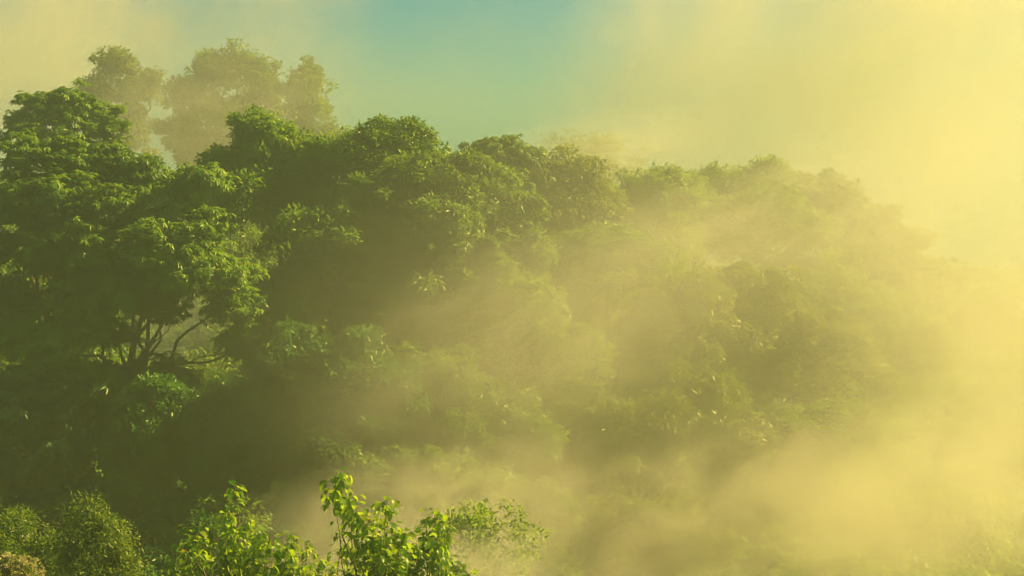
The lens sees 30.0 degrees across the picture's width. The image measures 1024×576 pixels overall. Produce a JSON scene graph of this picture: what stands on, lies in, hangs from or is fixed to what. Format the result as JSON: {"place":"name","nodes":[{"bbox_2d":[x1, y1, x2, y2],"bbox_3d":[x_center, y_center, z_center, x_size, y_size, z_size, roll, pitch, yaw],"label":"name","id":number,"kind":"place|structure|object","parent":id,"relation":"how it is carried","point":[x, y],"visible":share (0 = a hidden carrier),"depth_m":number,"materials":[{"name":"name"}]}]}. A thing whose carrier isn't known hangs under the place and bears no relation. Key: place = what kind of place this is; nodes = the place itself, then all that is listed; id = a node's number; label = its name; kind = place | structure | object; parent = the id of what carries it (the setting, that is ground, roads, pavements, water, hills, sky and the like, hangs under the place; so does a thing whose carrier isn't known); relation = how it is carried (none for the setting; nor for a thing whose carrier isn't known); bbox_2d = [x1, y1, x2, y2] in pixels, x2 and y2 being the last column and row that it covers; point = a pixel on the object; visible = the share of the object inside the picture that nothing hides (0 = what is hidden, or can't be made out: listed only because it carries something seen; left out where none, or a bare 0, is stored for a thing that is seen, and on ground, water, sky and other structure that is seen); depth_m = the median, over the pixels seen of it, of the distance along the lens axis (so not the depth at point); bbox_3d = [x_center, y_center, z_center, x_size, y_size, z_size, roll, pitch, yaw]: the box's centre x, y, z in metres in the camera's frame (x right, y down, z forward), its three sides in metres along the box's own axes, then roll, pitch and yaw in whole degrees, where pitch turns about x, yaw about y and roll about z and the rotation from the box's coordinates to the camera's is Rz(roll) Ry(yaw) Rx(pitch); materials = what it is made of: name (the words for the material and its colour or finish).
{"place":"outdoors","nodes":[
{"label":"outdoors","id":0,"kind":"place"},
{"bbox_2d":[0,200,1023,575],"bbox_3d":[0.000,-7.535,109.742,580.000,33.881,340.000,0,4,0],"label":"ground","id":1,"kind":"structure","parent":0,"point":[1004,274],"depth_m":100.09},
{"bbox_2d":[0,504,35,575],"bbox_3d":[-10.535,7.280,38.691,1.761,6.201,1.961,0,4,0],"label":"shrub","id":2,"kind":"object","parent":1,"relation":"on","point":[4,545],"visible":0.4,"depth_m":38.57,"materials":[{"name":"green plant"}]},
{"bbox_2d":[0,545,44,575],"bbox_3d":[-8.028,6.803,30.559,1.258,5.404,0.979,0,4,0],"label":"shrub","id":3,"kind":"object","parent":1,"relation":"on","point":[11,565],"visible":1,"depth_m":30.29,"materials":[{"name":"green plant"}]},
{"bbox_2d":[0,504,93,575],"bbox_3d":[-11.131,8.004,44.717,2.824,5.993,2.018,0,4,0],"label":"shrub","id":4,"kind":"object","parent":1,"relation":"on","point":[38,540],"visible":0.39,"depth_m":44.26,"materials":[{"name":"green plant"}]},
{"bbox_2d":[0,77,135,350],"bbox_3d":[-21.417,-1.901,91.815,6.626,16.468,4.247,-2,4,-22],"label":"forest tree","id":5,"kind":"object","parent":1,"relation":"on","point":[58,111],"visible":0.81,"depth_m":90.92,"materials":[{"name":"green plant"}]},
{"bbox_2d":[0,357,138,549],"bbox_3d":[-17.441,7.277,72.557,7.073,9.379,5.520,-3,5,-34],"label":"forest tree","id":6,"kind":"object","parent":1,"relation":"on","point":[68,407],"visible":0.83,"depth_m":71.31,"materials":[{"name":"green plant"}]},
{"bbox_2d":[0,127,173,403],"bbox_3d":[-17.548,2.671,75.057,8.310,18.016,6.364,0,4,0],"label":"forest tree","id":7,"kind":"object","parent":1,"relation":"on","point":[90,179],"visible":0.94,"depth_m":73.87,"materials":[{"name":"green plant"}]},
{"bbox_2d":[11,548,162,575],"bbox_3d":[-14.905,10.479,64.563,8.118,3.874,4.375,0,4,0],"label":"forest tree","id":8,"kind":"object","parent":1,"relation":"on","point":[152,571],"visible":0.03,"depth_m":64.37,"materials":[{"name":"green plant"}]},
{"bbox_2d":[41,490,154,575],"bbox_3d":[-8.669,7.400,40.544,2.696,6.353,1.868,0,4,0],"label":"shrub","id":9,"kind":"object","parent":1,"relation":"on","point":[118,555],"visible":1,"depth_m":40.18,"materials":[{"name":"green plant"}]},
{"bbox_2d":[74,45,174,159],"bbox_3d":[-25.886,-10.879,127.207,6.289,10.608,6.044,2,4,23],"label":"forest tree","id":10,"kind":"object","parent":1,"relation":"on","point":[119,63],"visible":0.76,"depth_m":126.40,"materials":[{"name":"green plant"}]},
{"bbox_2d":[0,162,278,546],"bbox_3d":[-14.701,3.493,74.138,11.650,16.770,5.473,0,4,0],"label":"forest tree","id":11,"kind":"object","parent":1,"relation":"on","point":[162,251],"visible":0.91,"depth_m":73.14,"materials":[{"name":"green plant"}]},
{"bbox_2d":[66,370,284,560],"bbox_3d":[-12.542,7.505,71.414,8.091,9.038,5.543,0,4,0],"label":"forest tree","id":12,"kind":"object","parent":1,"relation":"on","point":[210,462],"visible":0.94,"depth_m":70.52,"materials":[{"name":"green plant"}]},
{"bbox_2d":[161,564,209,575],"bbox_3d":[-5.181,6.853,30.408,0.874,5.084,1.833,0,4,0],"label":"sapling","id":13,"kind":"object","parent":1,"relation":"on","point":[174,573],"visible":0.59,"depth_m":30.35,"materials":[{"name":"green plant"}]},
{"bbox_2d":[152,37,290,167],"bbox_3d":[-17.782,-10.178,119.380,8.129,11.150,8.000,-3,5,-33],"label":"forest tree","id":14,"kind":"object","parent":1,"relation":"on","point":[259,80],"visible":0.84,"depth_m":118.23,"materials":[{"name":"green plant"}]},
{"bbox_2d":[164,479,315,575],"bbox_3d":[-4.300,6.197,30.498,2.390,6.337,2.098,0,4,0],"label":"sapling","id":15,"kind":"object","parent":1,"relation":"on","point":[231,554],"visible":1,"depth_m":30.00,"materials":[{"name":"green plant"}]},
{"bbox_2d":[104,505,405,575],"bbox_3d":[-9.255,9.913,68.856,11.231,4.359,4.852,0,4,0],"label":"forest tree","id":16,"kind":"object","parent":1,"relation":"on","point":[159,551],"visible":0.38,"depth_m":67.79,"materials":[{"name":"green plant"}]},
{"bbox_2d":[193,103,357,506],"bbox_3d":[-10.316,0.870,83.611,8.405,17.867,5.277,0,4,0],"label":"forest tree","id":17,"kind":"object","parent":1,"relation":"on","point":[274,158],"visible":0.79,"depth_m":82.70,"materials":[{"name":"green plant"}]},
{"bbox_2d":[273,54,351,138],"bbox_3d":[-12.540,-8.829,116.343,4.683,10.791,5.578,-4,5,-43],"label":"forest tree","id":18,"kind":"object","parent":1,"relation":"on","point":[306,80],"visible":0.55,"depth_m":115.46,"materials":[{"name":"green plant"}]},
{"bbox_2d":[199,314,431,531],"bbox_3d":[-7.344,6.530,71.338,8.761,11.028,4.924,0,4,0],"label":"forest tree","id":19,"kind":"object","parent":1,"relation":"on","point":[325,366],"visible":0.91,"depth_m":70.38,"materials":[{"name":"green plant"}]},
{"bbox_2d":[265,532,365,575],"bbox_3d":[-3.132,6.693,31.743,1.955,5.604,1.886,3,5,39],"label":"sapling","id":20,"kind":"object","parent":1,"relation":"on","point":[308,551],"visible":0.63,"depth_m":31.53,"materials":[{"name":"green plant"}]},
{"bbox_2d":[251,201,490,447],"bbox_3d":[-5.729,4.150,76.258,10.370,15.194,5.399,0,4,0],"label":"forest tree","id":21,"kind":"object","parent":1,"relation":"on","point":[312,279],"visible":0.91,"depth_m":75.05,"materials":[{"name":"green plant"}]},
{"bbox_2d":[319,467,424,575],"bbox_3d":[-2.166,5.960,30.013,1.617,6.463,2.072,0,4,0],"label":"sapling","id":22,"kind":"object","parent":1,"relation":"on","point":[376,554],"visible":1,"depth_m":29.40,"materials":[{"name":"green plant"}]},
{"bbox_2d":[315,112,450,462],"bbox_3d":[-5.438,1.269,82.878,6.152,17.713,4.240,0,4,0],"label":"forest tree","id":23,"kind":"object","parent":1,"relation":"on","point":[372,146],"visible":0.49,"depth_m":81.87,"materials":[{"name":"green plant"}]},
{"bbox_2d":[290,438,481,538],"bbox_3d":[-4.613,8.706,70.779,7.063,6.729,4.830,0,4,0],"label":"forest tree","id":24,"kind":"object","parent":1,"relation":"on","point":[376,479],"visible":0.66,"depth_m":69.68,"materials":[{"name":"green plant"}]},
{"bbox_2d":[398,508,477,575],"bbox_3d":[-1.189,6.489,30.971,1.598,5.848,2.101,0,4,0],"label":"sapling","id":25,"kind":"object","parent":1,"relation":"on","point":[434,550],"visible":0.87,"depth_m":30.56,"materials":[{"name":"green plant"}]},
{"bbox_2d":[335,147,562,496],"bbox_3d":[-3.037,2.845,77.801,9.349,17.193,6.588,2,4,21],"label":"forest tree","id":26,"kind":"object","parent":1,"relation":"on","point":[420,200],"visible":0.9,"depth_m":76.40,"materials":[{"name":"green plant"}]},
{"bbox_2d":[347,340,571,482],"bbox_3d":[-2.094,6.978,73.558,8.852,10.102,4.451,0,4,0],"label":"forest tree","id":27,"kind":"object","parent":1,"relation":"on","point":[465,409],"visible":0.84,"depth_m":72.57,"materials":[{"name":"green plant"}]},
{"bbox_2d":[412,498,550,575],"bbox_3d":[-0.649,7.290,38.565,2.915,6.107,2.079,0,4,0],"label":"shrub","id":28,"kind":"object","parent":1,"relation":"on","point":[476,543],"visible":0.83,"depth_m":38.20,"materials":[{"name":"green plant"}]},
{"bbox_2d":[380,462,584,575],"bbox_3d":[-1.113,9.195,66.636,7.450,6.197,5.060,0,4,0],"label":"forest tree","id":29,"kind":"object","parent":1,"relation":"on","point":[553,506],"visible":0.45,"depth_m":65.86,"materials":[{"name":"green plant"}]},
{"bbox_2d":[0,168,1023,575],"bbox_3d":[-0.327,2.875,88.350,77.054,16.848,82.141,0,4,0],"label":"undergrowth","id":30,"kind":"object","parent":1,"relation":"on","point":[812,556],"visible":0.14,"depth_m":87.77,"materials":[{"name":"green plant"}]},
{"bbox_2d":[457,134,574,363],"bbox_3d":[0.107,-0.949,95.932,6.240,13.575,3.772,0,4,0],"label":"forest tree","id":31,"kind":"object","parent":1,"relation":"on","point":[512,151],"visible":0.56,"depth_m":95.13,"materials":[{"name":"green plant"}]},
{"bbox_2d":[416,248,620,489],"bbox_3d":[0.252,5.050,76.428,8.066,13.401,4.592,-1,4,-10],"label":"forest tree","id":32,"kind":"object","parent":1,"relation":"on","point":[550,352],"visible":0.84,"depth_m":75.25,"materials":[{"name":"green plant"}]},
{"bbox_2d":[530,144,635,401],"bbox_3d":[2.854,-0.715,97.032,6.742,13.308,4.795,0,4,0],"label":"forest tree","id":33,"kind":"object","parent":1,"relation":"on","point":[580,173],"visible":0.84,"depth_m":95.93,"materials":[{"name":"green plant"}]},
{"bbox_2d":[532,127,662,222],"bbox_3d":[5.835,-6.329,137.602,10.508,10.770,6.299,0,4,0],"label":"forest tree","id":34,"kind":"object","parent":1,"relation":"on","point":[597,146],"visible":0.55,"depth_m":137.09,"materials":[{"name":"green plant"}]},
{"bbox_2d":[520,221,689,454],"bbox_3d":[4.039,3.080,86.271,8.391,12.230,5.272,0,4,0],"label":"forest tree","id":35,"kind":"object","parent":1,"relation":"on","point":[590,257],"visible":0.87,"depth_m":85.00,"materials":[{"name":"green plant"}]},
{"bbox_2d":[504,385,782,504],"bbox_3d":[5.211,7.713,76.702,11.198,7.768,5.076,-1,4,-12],"label":"forest tree","id":36,"kind":"object","parent":1,"relation":"on","point":[615,429],"visible":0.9,"depth_m":75.63,"materials":[{"name":"green plant"}]},
{"bbox_2d":[542,481,754,575],"bbox_3d":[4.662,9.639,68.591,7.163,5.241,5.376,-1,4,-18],"label":"forest tree","id":37,"kind":"object","parent":1,"relation":"on","point":[646,537],"visible":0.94,"depth_m":67.47,"materials":[{"name":"green plant"}]},
{"bbox_2d":[606,162,710,269],"bbox_3d":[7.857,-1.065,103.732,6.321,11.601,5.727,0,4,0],"label":"forest tree","id":38,"kind":"object","parent":1,"relation":"on","point":[661,199],"visible":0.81,"depth_m":102.77,"materials":[{"name":"green plant"}]},
{"bbox_2d":[572,258,752,499],"bbox_3d":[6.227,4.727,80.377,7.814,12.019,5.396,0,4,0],"label":"forest tree","id":39,"kind":"object","parent":1,"relation":"on","point":[654,337],"visible":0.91,"depth_m":78.97,"materials":[{"name":"green plant"}]},
{"bbox_2d":[674,153,820,268],"bbox_3d":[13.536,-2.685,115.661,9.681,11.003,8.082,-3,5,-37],"label":"forest tree","id":40,"kind":"object","parent":1,"relation":"on","point":[739,179],"visible":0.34,"depth_m":114.39,"materials":[{"name":"green plant"}]},
{"bbox_2d":[683,171,846,266],"bbox_3d":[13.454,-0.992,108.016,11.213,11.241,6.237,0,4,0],"label":"forest tree","id":41,"kind":"object","parent":1,"relation":"on","point":[740,214],"visible":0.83,"depth_m":106.94,"materials":[{"name":"green plant"}]},
{"bbox_2d":[689,386,888,515],"bbox_3d":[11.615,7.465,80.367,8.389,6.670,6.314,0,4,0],"label":"forest tree","id":42,"kind":"object","parent":1,"relation":"on","point":[818,444],"visible":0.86,"depth_m":79.38,"materials":[{"name":"green plant"}]},
{"bbox_2d":[683,260,906,510],"bbox_3d":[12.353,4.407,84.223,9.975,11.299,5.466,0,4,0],"label":"forest tree","id":43,"kind":"object","parent":1,"relation":"on","point":[821,354],"visible":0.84,"depth_m":83.25,"materials":[{"name":"green plant"}]},
{"bbox_2d":[727,167,966,340],"bbox_3d":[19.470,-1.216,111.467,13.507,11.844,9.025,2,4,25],"label":"forest tree","id":44,"kind":"object","parent":1,"relation":"on","point":[829,193],"visible":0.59,"depth_m":110.64,"materials":[{"name":"green plant"}]},
{"bbox_2d":[792,251,974,398],"bbox_3d":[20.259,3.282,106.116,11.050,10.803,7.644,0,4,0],"label":"forest tree","id":45,"kind":"object","parent":1,"relation":"on","point":[856,295],"visible":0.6,"depth_m":105.06,"materials":[{"name":"green plant"}]},
{"bbox_2d":[764,463,1022,575],"bbox_3d":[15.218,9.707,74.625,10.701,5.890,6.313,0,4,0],"label":"forest tree","id":46,"kind":"object","parent":1,"relation":"on","point":[880,519],"visible":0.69,"depth_m":73.60,"materials":[{"name":"green plant"}]},
{"bbox_2d":[888,256,1023,359],"bbox_3d":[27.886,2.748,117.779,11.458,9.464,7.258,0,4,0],"label":"forest tree","id":47,"kind":"object","parent":1,"relation":"on","point":[978,300],"visible":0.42,"depth_m":116.81,"materials":[{"name":"green plant"}]},
{"bbox_2d":[0,0,1023,267],"label":"sky","id":48,"kind":"structure","parent":0,"point":[921,102],"materials":[{"name":"yellow"}]}
]}

